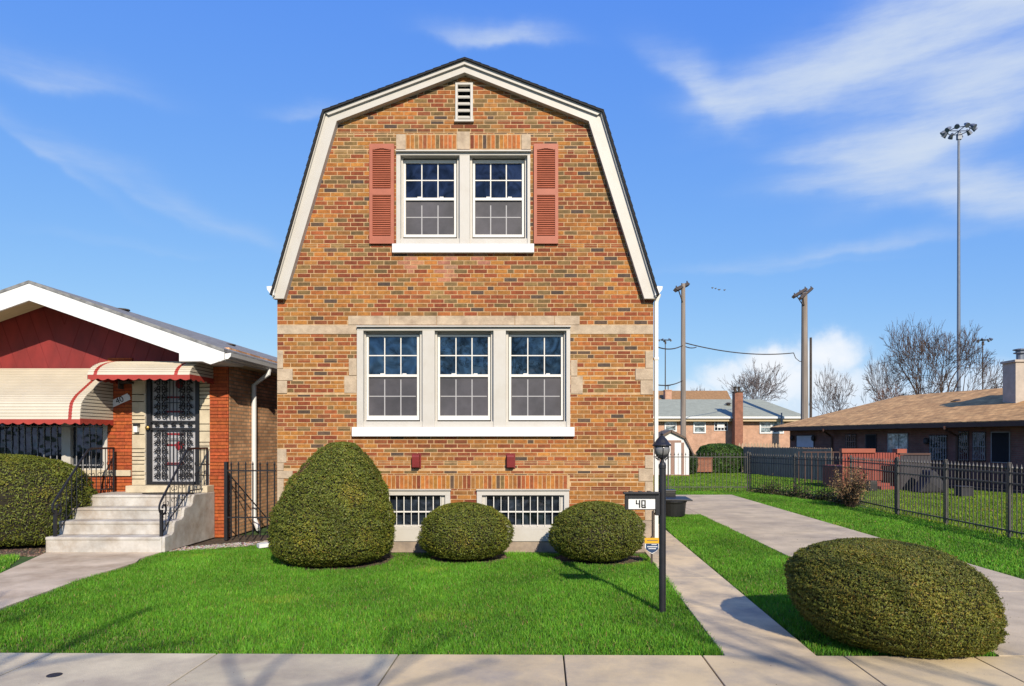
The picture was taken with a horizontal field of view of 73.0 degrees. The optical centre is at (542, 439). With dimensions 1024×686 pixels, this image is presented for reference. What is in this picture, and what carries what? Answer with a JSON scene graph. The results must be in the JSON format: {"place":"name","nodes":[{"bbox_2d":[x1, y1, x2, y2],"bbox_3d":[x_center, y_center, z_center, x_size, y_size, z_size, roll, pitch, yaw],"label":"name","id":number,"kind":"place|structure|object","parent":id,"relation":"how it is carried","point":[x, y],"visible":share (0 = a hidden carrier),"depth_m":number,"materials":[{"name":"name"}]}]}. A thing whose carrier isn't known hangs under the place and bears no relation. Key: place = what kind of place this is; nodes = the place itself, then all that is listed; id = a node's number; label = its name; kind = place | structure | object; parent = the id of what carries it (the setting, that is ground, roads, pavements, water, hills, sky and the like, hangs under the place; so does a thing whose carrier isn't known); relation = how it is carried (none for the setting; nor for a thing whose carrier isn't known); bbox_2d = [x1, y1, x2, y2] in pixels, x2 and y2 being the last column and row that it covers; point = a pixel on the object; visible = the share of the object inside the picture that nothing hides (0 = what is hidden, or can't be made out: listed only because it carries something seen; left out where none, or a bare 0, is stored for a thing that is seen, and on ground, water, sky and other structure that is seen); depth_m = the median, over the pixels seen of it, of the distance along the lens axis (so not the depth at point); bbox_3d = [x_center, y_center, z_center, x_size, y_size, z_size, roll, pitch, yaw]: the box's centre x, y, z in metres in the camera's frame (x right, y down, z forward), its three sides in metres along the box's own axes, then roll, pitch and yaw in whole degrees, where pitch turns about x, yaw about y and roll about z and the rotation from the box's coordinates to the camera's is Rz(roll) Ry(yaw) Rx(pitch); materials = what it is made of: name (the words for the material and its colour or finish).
{"place":"outdoors","nodes":[
{"label":"outdoors","id":0,"kind":"place"},
{"bbox_2d":[0,552,19,572],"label":"bungalow lawn","id":1,"kind":"structure","parent":0,"point":[6,561],"depth_m":10.18,"materials":[{"name":"green plant"}]},
{"bbox_2d":[0,552,160,609],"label":"bungalow path","id":2,"kind":"structure","parent":0,"point":[46,572],"depth_m":9.35,"materials":[{"name":"concrete"}]},
{"bbox_2d":[224,461,275,539],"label":"iron gate","id":3,"kind":"structure","parent":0,"point":[226,474],"depth_m":12.19,"materials":[{"name":"black metal"}]},
{"bbox_2d":[267,57,662,551],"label":"brick house","id":4,"kind":"structure","parent":0,"point":[464,289],"depth_m":11.02,"materials":[{"name":"brick"}]},
{"bbox_2d":[382,489,450,540],"bbox_3d":[-2.200,1.200,11.050,1.486,0.829,0.180,0,0,0],"label":"basement window","id":5,"kind":"structure","parent":4,"relation":"in","point":[411,506],"depth_m":11.12,"materials":[{"name":"white paint"}]},
{"bbox_2d":[392,150,533,253],"bbox_3d":[-1.262,-3.787,11.082,2.251,1.632,0.275,0,0,0],"label":"window","id":6,"kind":"structure","parent":4,"relation":"in","point":[448,201],"depth_m":11.13,"materials":[{"name":"white paint"}]},
{"bbox_2d":[352,325,574,435],"bbox_3d":[-1.261,-0.935,11.082,3.531,1.758,0.275,0,0,0],"label":"window","id":7,"kind":"structure","parent":4,"relation":"in","point":[428,377],"depth_m":11.13,"materials":[{"name":"white paint"}]},
{"bbox_2d":[476,489,569,540],"bbox_3d":[-0.313,1.200,11.050,1.486,0.829,0.180,0,0,0],"label":"basement window","id":8,"kind":"structure","parent":4,"relation":"in","point":[531,513],"depth_m":11.12,"materials":[{"name":"white paint"}]},
{"bbox_2d":[0,653,1023,685],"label":"sidewalk","id":9,"kind":"structure","parent":0,"point":[111,669],"depth_m":5.31,"materials":[{"name":"concrete"}]},
{"bbox_2d":[46,672,62,677],"bbox_3d":[-3.674,1.767,5.200,0.104,0.006,0.101,0,0,0],"label":"water valve cover","id":10,"kind":"object","parent":9,"relation":"on","point":[51,675],"visible":1,"depth_m":5.20,"materials":[{"name":"metal"}]},
{"bbox_2d":[0,472,1023,660],"bbox_3d":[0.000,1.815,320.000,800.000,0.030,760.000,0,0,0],"label":"ground","id":11,"kind":"structure","parent":0,"point":[23,559],"depth_m":7.01,"materials":[{"name":"green plant"}]},
{"bbox_2d":[0,543,45,556],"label":"soil bed","id":12,"kind":"object","parent":11,"relation":"on","point":[36,547],"depth_m":11.29,"materials":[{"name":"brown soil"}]},
{"bbox_2d":[0,453,97,546],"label":"clipped hedge","id":13,"kind":"object","parent":12,"relation":"on","point":[30,488],"visible":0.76,"depth_m":11.25,"materials":[{"name":"green plant"}]},
{"bbox_2d":[45,447,213,551],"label":"front steps","id":14,"kind":"structure","parent":11,"relation":"on","point":[132,518],"depth_m":11.45,"materials":[{"name":"concrete"}]},
{"bbox_2d":[142,492,193,494],"bbox_3d":[-6.511,0.927,12.020,0.900,0.014,0.378,0,0,0],"label":"door mat","id":15,"kind":"object","parent":14,"relation":"on","point":[161,493],"depth_m":11.95,"materials":[{"name":"black plastic"}]},
{"bbox_2d":[0,280,276,536],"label":"bungalow","id":16,"kind":"object","parent":11,"relation":"on","point":[150,400],"visible":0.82,"depth_m":12.56,"materials":[{"name":"brick"}]},
{"bbox_2d":[0,423,107,469],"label":"front window","id":17,"kind":"structure","parent":16,"relation":"in","point":[68,443],"depth_m":12.63,"materials":[{"name":"white paint"}]},
{"bbox_2d":[145,378,200,483],"bbox_3d":[-6.722,-0.252,12.565,0.953,2.120,0.170,0,0,0],"label":"security door","id":18,"kind":"structure","parent":16,"relation":"in","point":[173,406],"depth_m":12.58,"materials":[{"name":"metal"}]},
{"bbox_2d":[176,535,268,550],"bbox_3d":[-5.115,1.795,12.000,1.730,0.015,2.000,0,0,0],"label":"soil bed","id":19,"kind":"object","parent":11,"relation":"on","point":[235,539],"visible":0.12,"depth_m":12.29,"materials":[{"name":"brown soil"}]},
{"bbox_2d":[169,541,266,551],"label":"gravel","id":20,"kind":"structure","parent":19,"relation":"on","point":[215,545],"depth_m":11.51,"materials":[{"name":"grey gravel"}]},
{"bbox_2d":[257,542,274,547],"bbox_3d":[-4.534,1.730,11.480,0.374,0.080,0.172,0,0,-36],"label":"splash block","id":21,"kind":"object","parent":20,"relation":"on","point":[262,545],"depth_m":11.36,"materials":[{"name":"white concrete"}]},
{"bbox_2d":[281,556,393,570],"bbox_3d":[-3.044,1.798,10.304,1.662,0.008,1.660,0,0,0],"label":"soil bed","id":22,"kind":"object","parent":11,"relation":"on","point":[384,559],"visible":0.23,"depth_m":9.88,"materials":[{"name":"brown soil"}]},
{"bbox_2d":[266,441,396,567],"bbox_3d":[-3.073,0.915,10.167,1.827,1.801,1.810,0,0,0],"label":"tall yew","id":23,"kind":"object","parent":22,"relation":"on","point":[333,506],"visible":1,"depth_m":9.60,"materials":[{"name":"green plant"}]},
{"bbox_2d":[430,556,507,563],"bbox_3d":[-1.096,1.797,10.500,1.248,0.009,1.049,0,0,0],"label":"soil bed","id":24,"kind":"object","parent":11,"relation":"on","point":[486,560],"visible":0.22,"depth_m":10.28,"materials":[{"name":"brown soil"}]},
{"bbox_2d":[416,501,514,560],"bbox_3d":[-1.154,1.366,10.358,1.484,0.897,1.144,0,0,0],"label":"round yew","id":25,"kind":"object","parent":24,"relation":"on","point":[464,530],"visible":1,"depth_m":9.99,"materials":[{"name":"green plant"}]},
{"bbox_2d":[382,552,645,555],"bbox_3d":[-1.300,1.795,10.910,6.000,0.014,0.380,0,0,0],"label":"soil bed","id":26,"kind":"object","parent":11,"relation":"on","point":[497,555],"depth_m":10.89,"materials":[{"name":"brown soil"}]},
{"bbox_2d":[283,554,890,650],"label":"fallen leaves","id":27,"kind":"object","parent":11,"relation":"on","point":[500,558],"visible":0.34,"depth_m":10.19,"materials":[{"name":"brown plant"}]},
{"bbox_2d":[554,555,644,565],"bbox_3d":[0.839,1.797,10.432,1.401,0.010,1.086,0,0,0],"label":"soil bed","id":28,"kind":"object","parent":11,"relation":"on","point":[561,559],"visible":0.31,"depth_m":10.28,"materials":[{"name":"brown soil"}]},
{"bbox_2d":[547,500,646,562],"bbox_3d":[0.804,1.354,10.269,1.488,0.920,1.275,0,0,0],"label":"round yew","id":29,"kind":"object","parent":28,"relation":"on","point":[598,531],"visible":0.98,"depth_m":9.84,"materials":[{"name":"green plant"}]},
{"bbox_2d":[623,432,671,613],"bbox_3d":[1.085,0.854,7.170,0.501,1.893,0.200,0,0,0],"label":"lamp post","id":30,"kind":"object","parent":11,"relation":"on","point":[647,500],"visible":1,"depth_m":7.13,"materials":[{"name":"metal"}]},
{"bbox_2d":[645,538,658,562],"bbox_3d":[1.573,1.604,9.954,0.212,0.392,0.032,0,0,0],"label":"yard sign","id":31,"kind":"object","parent":11,"relation":"on","point":[651,545],"visible":0.94,"depth_m":9.94,"materials":[{"name":"yellow plastic"}]},
{"bbox_2d":[658,338,671,389],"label":"light mast","id":32,"kind":"object","parent":11,"relation":"on","point":[668,339],"visible":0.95,"depth_m":94.94,"materials":[{"name":"metal"}]},
{"bbox_2d":[653,430,693,475],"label":"garden shed","id":33,"kind":"structure","parent":11,"relation":"on","point":[679,443],"depth_m":34.48,"materials":[{"name":"wood"}]},
{"bbox_2d":[673,281,689,436],"bbox_3d":[8.098,-3.839,39.974,0.372,11.218,2.775,0,0,27],"label":"utility pole","id":34,"kind":"object","parent":11,"relation":"on","point":[682,286],"visible":0.94,"depth_m":39.88,"materials":[{"name":"brown wood"}]},
{"bbox_2d":[658,345,695,349],"bbox_3d":[8.018,-5.370,39.974,0.216,1.671,12.842,0,0,21],"label":"power line","id":35,"kind":"object","parent":34,"relation":"attached to","point":[675,348],"visible":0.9,"depth_m":37.31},
{"bbox_2d":[686,343,800,361],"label":"power line","id":36,"kind":"object","parent":34,"relation":"attached to","point":[742,353],"visible":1,"depth_m":43.40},
{"bbox_2d":[690,454,697,473],"bbox_3d":[7.776,1.239,36.008,0.672,1.136,0.663,0,0,-43],"label":"shrub","id":37,"kind":"object","parent":11,"relation":"on","point":[693,465],"visible":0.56,"depth_m":35.80,"materials":[{"name":"green plant"}]},
{"bbox_2d":[658,452,747,490],"bbox_3d":[4.350,1.103,23.950,5.555,1.395,0.055,0,0,0],"label":"picket fence","id":38,"kind":"object","parent":11,"relation":"on","point":[711,470],"visible":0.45,"depth_m":23.94,"materials":[{"name":"black metal"}]},
{"bbox_2d":[695,443,742,472],"bbox_3d":[9.617,0.978,37.507,2.706,1.676,1.736,0,0,0],"label":"evergreen hedge","id":39,"kind":"object","parent":11,"relation":"on","point":[719,448],"visible":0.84,"depth_m":36.84,"materials":[{"name":"green plant"}]},
{"bbox_2d":[645,524,815,655],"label":"footpath","id":40,"kind":"structure","parent":11,"relation":"on","point":[742,625],"depth_m":7.14,"materials":[{"name":"concrete"}]},
{"bbox_2d":[717,357,789,403],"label":"bare tree","id":41,"kind":"object","parent":11,"relation":"on","point":[753,384],"visible":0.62,"depth_m":66.90,"materials":[{"name":"brown plant"}]},
{"bbox_2d":[738,443,779,471],"bbox_3d":[12.025,0.960,38.335,2.350,1.620,0.070,0,0,0],"label":"board fence","id":42,"kind":"object","parent":11,"relation":"on","point":[742,446],"visible":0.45,"depth_m":38.30,"materials":[{"name":"beige wood"}]},
{"bbox_2d":[743,446,831,480],"bbox_3d":[11.566,1.050,33.271,0.060,1.440,7.635,0,0,-12],"label":"board fence","id":43,"kind":"object","parent":11,"relation":"on","point":[787,451],"visible":0.69,"depth_m":33.09,"materials":[{"name":"grey wood"}]},
{"bbox_2d":[792,286,813,419],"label":"utility pole","id":44,"kind":"object","parent":11,"relation":"on","point":[805,291],"visible":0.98,"depth_m":46.82,"materials":[{"name":"brown wood"}]},
{"bbox_2d":[744,474,869,504],"bbox_3d":[8.031,1.350,21.302,1.382,0.904,5.604,0,0,-15],"label":"ground vine","id":45,"kind":"object","parent":11,"relation":"on","point":[828,495],"visible":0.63,"depth_m":21.14,"materials":[{"name":"green plant"}]},
{"bbox_2d":[809,337,811,417],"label":"utility pole","id":46,"kind":"object","parent":11,"relation":"on","point":[810,385],"visible":0.6,"depth_m":59.91,"materials":[{"name":"wood"}]},
{"bbox_2d":[798,448,839,482],"bbox_3d":[11.319,1.055,28.235,1.750,1.431,0.070,0,0,0],"label":"porch rail","id":47,"kind":"object","parent":11,"relation":"on","point":[817,452],"visible":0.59,"depth_m":28.23,"materials":[{"name":"brown metal"}]},
{"bbox_2d":[749,452,895,513],"bbox_3d":[8.113,1.113,20.265,0.679,1.375,7.482,0,0,-10],"label":"iron fence","id":48,"kind":"object","parent":11,"relation":"on","point":[795,459],"visible":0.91,"depth_m":20.09,"materials":[{"name":"black metal"}]},
{"bbox_2d":[815,363,837,412],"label":"bare tree","id":49,"kind":"object","parent":11,"relation":"on","point":[826,387],"visible":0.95,"depth_m":65.12,"materials":[{"name":"brown plant"}]},
{"bbox_2d":[808,371,855,413],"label":"bare tree","id":50,"kind":"object","parent":11,"relation":"on","point":[839,399],"visible":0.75,"depth_m":82.47,"materials":[{"name":"brown plant"}]},
{"bbox_2d":[666,513,999,656],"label":"verge lawn","id":51,"kind":"structure","parent":11,"relation":"on","point":[698,533],"depth_m":9.54,"materials":[{"name":"green plant"}]},
{"bbox_2d":[658,496,692,516],"bbox_3d":[3.021,1.548,16.110,0.829,0.444,0.739,0,0,0],"label":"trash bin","id":52,"kind":"object","parent":51,"relation":"on","point":[675,506],"visible":0.56,"depth_m":15.80,"materials":[{"name":"black plastic"}]},
{"bbox_2d":[823,449,906,489],"bbox_3d":[12.064,1.042,25.840,2.363,1.456,2.720,0,0,0],"label":"red porch","id":53,"kind":"object","parent":11,"relation":"on","point":[828,474],"visible":0.62,"depth_m":25.20,"materials":[{"name":"red brick"}]},
{"bbox_2d":[824,352,910,412],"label":"bare tree","id":54,"kind":"object","parent":11,"relation":"on","point":[838,395],"visible":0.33,"depth_m":65.39,"materials":[{"name":"brown plant"}]},
{"bbox_2d":[871,384,903,401],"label":"bare tree","id":55,"kind":"object","parent":11,"relation":"on","point":[883,392],"visible":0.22,"depth_m":53.37,"materials":[{"name":"brown plant"}]},
{"bbox_2d":[770,348,1023,493],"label":"ranch building","id":56,"kind":"structure","parent":11,"relation":"on","point":[983,426],"depth_m":27.24,"materials":[{"name":"brick"}]},
{"bbox_2d":[796,435,814,447],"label":"window","id":57,"kind":"structure","parent":56,"relation":"in","point":[804,441],"depth_m":34.32,"materials":[{"name":"blue glass"}]},
{"bbox_2d":[845,434,855,448],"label":"window","id":58,"kind":"structure","parent":56,"relation":"in","point":[850,439],"depth_m":31.24,"materials":[{"name":"black glass"}]},
{"bbox_2d":[865,434,876,459],"bbox_3d":[14.329,0.321,30.159,0.070,1.145,0.632,0,0,-17],"label":"door","id":59,"kind":"structure","parent":56,"relation":"in","point":[870,439],"depth_m":30.09,"materials":[{"name":"black"}]},
{"bbox_2d":[887,433,907,452],"bbox_3d":[14.770,0.206,28.743,0.070,0.971,1.081,0,0,-17],"label":"window","id":60,"kind":"structure","parent":56,"relation":"in","point":[894,440],"depth_m":28.75,"materials":[{"name":"blue glass"}]},
{"bbox_2d":[929,435,946,460],"bbox_3d":[15.337,0.311,26.804,0.140,1.019,0.884,0,0,-17],"label":"window","id":61,"kind":"structure","parent":56,"relation":"in","point":[937,443],"depth_m":26.79,"materials":[{"name":"grey glass"}]},
{"bbox_2d":[958,431,968,461],"bbox_3d":[15.672,0.239,25.728,0.140,1.145,0.504,0,0,-17],"label":"window","id":62,"kind":"structure","parent":56,"relation":"in","point":[963,436],"depth_m":25.70,"materials":[{"name":"black glass"}]},
{"bbox_2d":[931,464,1023,490],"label":"porch railing","id":63,"kind":"object","parent":56,"relation":"on","point":[960,466],"visible":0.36,"depth_m":24.16,"materials":[{"name":"metal"}]},
{"bbox_2d":[972,432,985,460],"bbox_3d":[15.863,0.233,25.116,0.140,1.071,0.598,0,0,-17],"label":"window","id":64,"kind":"structure","parent":56,"relation":"in","point":[978,438],"depth_m":25.11,"materials":[{"name":"grey glass"}]},
{"bbox_2d":[991,432,1009,462],"bbox_3d":[16.135,0.259,24.359,0.070,1.105,0.716,0,0,-17],"label":"door","id":65,"kind":"structure","parent":56,"relation":"in","point":[1000,441],"depth_m":24.32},
{"bbox_2d":[864,325,944,400],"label":"bare tree","id":66,"kind":"object","parent":11,"relation":"on","point":[910,361],"visible":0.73,"depth_m":58.38,"materials":[{"name":"brown plant"}]},
{"bbox_2d":[898,453,930,489],"bbox_3d":[13.142,1.117,24.410,1.115,1.307,0.100,0,0,0],"label":"dark screen","id":67,"kind":"object","parent":11,"relation":"on","point":[916,456],"visible":0.61,"depth_m":24.40,"materials":[{"name":"grey"}]},
{"bbox_2d":[809,481,1023,540],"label":"neighbour lawn","id":68,"kind":"structure","parent":11,"relation":"on","point":[936,501],"depth_m":18.12,"materials":[{"name":"green plant"}]},
{"bbox_2d":[867,480,877,490],"bbox_3d":[11.451,1.590,24.040,0.280,0.360,0.320,0,0,0],"label":"black box","id":69,"kind":"object","parent":68,"relation":"on","point":[876,486],"visible":0.56,"depth_m":23.90,"materials":[{"name":"plastic"}]},
{"bbox_2d":[911,470,942,492],"bbox_3d":[13.050,1.395,23.455,0.850,0.750,1.081,0,0,9],"label":"covered grill","id":70,"kind":"object","parent":68,"relation":"on","point":[936,484],"visible":0.59,"depth_m":23.04,"materials":[{"name":"grey fabric"}]},
{"bbox_2d":[878,315,1003,394],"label":"bare tree","id":71,"kind":"object","parent":11,"relation":"on","point":[943,350],"visible":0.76,"depth_m":59.74,"materials":[{"name":"brown plant"}]},
{"bbox_2d":[940,122,976,390],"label":"light mast","id":72,"kind":"object","parent":11,"relation":"on","point":[959,134],"visible":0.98,"depth_m":84.86,"materials":[{"name":"metal"}]},
{"bbox_2d":[896,457,1023,538],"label":"iron fence","id":73,"kind":"object","parent":11,"relation":"on","point":[1008,473],"visible":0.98,"depth_m":13.99,"materials":[{"name":"black metal"}]},
{"bbox_2d":[953,486,972,496],"bbox_3d":[13.270,1.610,21.795,0.420,0.320,0.450,0,0,0],"label":"storage box","id":74,"kind":"object","parent":11,"relation":"on","point":[967,491],"visible":0.62,"depth_m":21.60,"materials":[{"name":"grey plastic"}]},
{"bbox_2d":[974,338,992,388],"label":"light mast","id":75,"kind":"object","parent":11,"relation":"on","point":[987,340],"visible":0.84,"depth_m":119.94,"materials":[{"name":"metal"}]},
{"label":"soil bed","id":76,"kind":"structure","parent":11,"relation":"on","visible":0},
{"bbox_2d":[781,536,1009,658],"bbox_3d":[3.082,1.345,6.119,1.845,0.941,1.624,0,0,0],"label":"yew","id":77,"kind":"object","parent":76,"relation":"on","point":[885,595],"visible":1,"depth_m":5.57,"materials":[{"name":"green plant"}]},
{"bbox_2d":[0,0,1023,417],"label":"sky","id":78,"kind":"structure","parent":0,"point":[154,154],"materials":[{"name":"blue"}]},
{"bbox_2d":[653,385,730,398],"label":"ranch house","id":79,"kind":"structure","parent":0,"point":[667,394],"depth_m":64.63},
{"bbox_2d":[653,387,800,454],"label":"ranch house","id":80,"kind":"structure","parent":0,"point":[737,419],"depth_m":50.00,"materials":[{"name":"brown brick"}]},
{"bbox_2d":[664,421,676,431],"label":"window","id":81,"kind":"structure","parent":80,"relation":"in","point":[668,425],"depth_m":49.99,"materials":[{"name":"white glass"}]},
{"bbox_2d":[693,421,705,432],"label":"window","id":82,"kind":"structure","parent":80,"relation":"in","point":[698,426],"depth_m":49.99,"materials":[{"name":"white glass"}]},
{"bbox_2d":[714,421,727,430],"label":"window","id":83,"kind":"structure","parent":80,"relation":"in","point":[718,425],"depth_m":49.95,"materials":[{"name":"white glass"}]},
{"bbox_2d":[759,421,771,433],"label":"window","id":84,"kind":"structure","parent":80,"relation":"in","point":[764,426],"depth_m":49.98,"materials":[{"name":"white glass"}]},
{"bbox_2d":[772,421,783,433],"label":"window","id":85,"kind":"structure","parent":80,"relation":"in","point":[774,423],"depth_m":49.94,"materials":[{"name":"white glass"}]},
{"bbox_2d":[653,472,833,499],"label":"lawn","id":86,"kind":"structure","parent":0,"point":[706,481],"depth_m":28.76,"materials":[{"name":"green plant"}]},
{"bbox_2d":[695,457,712,471],"bbox_3d":[8.539,1.314,36.800,0.878,0.752,0.700,0,0,0],"label":"brick planter","id":87,"kind":"object","parent":86,"relation":"on","point":[705,464],"visible":0.61,"depth_m":36.50,"materials":[{"name":"orange brick"}]},
{"bbox_2d":[653,490,1023,578],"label":"lawn","id":88,"kind":"structure","parent":0,"point":[889,525],"depth_m":13.54,"materials":[{"name":"green plant"}]},
{"bbox_2d":[828,465,871,506],"bbox_3d":[8.199,1.187,18.289,1.128,1.178,1.132,0,0,-36],"label":"dry shrub","id":89,"kind":"object","parent":88,"relation":"on","point":[852,490],"visible":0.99,"depth_m":18.20,"materials":[{"name":"brown plant"}]},
{"bbox_2d":[676,495,1023,656],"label":"driveway","id":90,"kind":"structure","parent":0,"point":[787,533],"depth_m":13.39,"materials":[{"name":"concrete"}]},
{"bbox_2d":[658,489,676,495],"bbox_3d":[2.961,1.482,16.675,0.470,0.575,0.390,0,0,0],"label":"storage bin","id":91,"kind":"object","parent":90,"relation":"on","point":[670,492],"visible":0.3,"depth_m":16.50,"materials":[{"name":"black plastic"}]}
]}

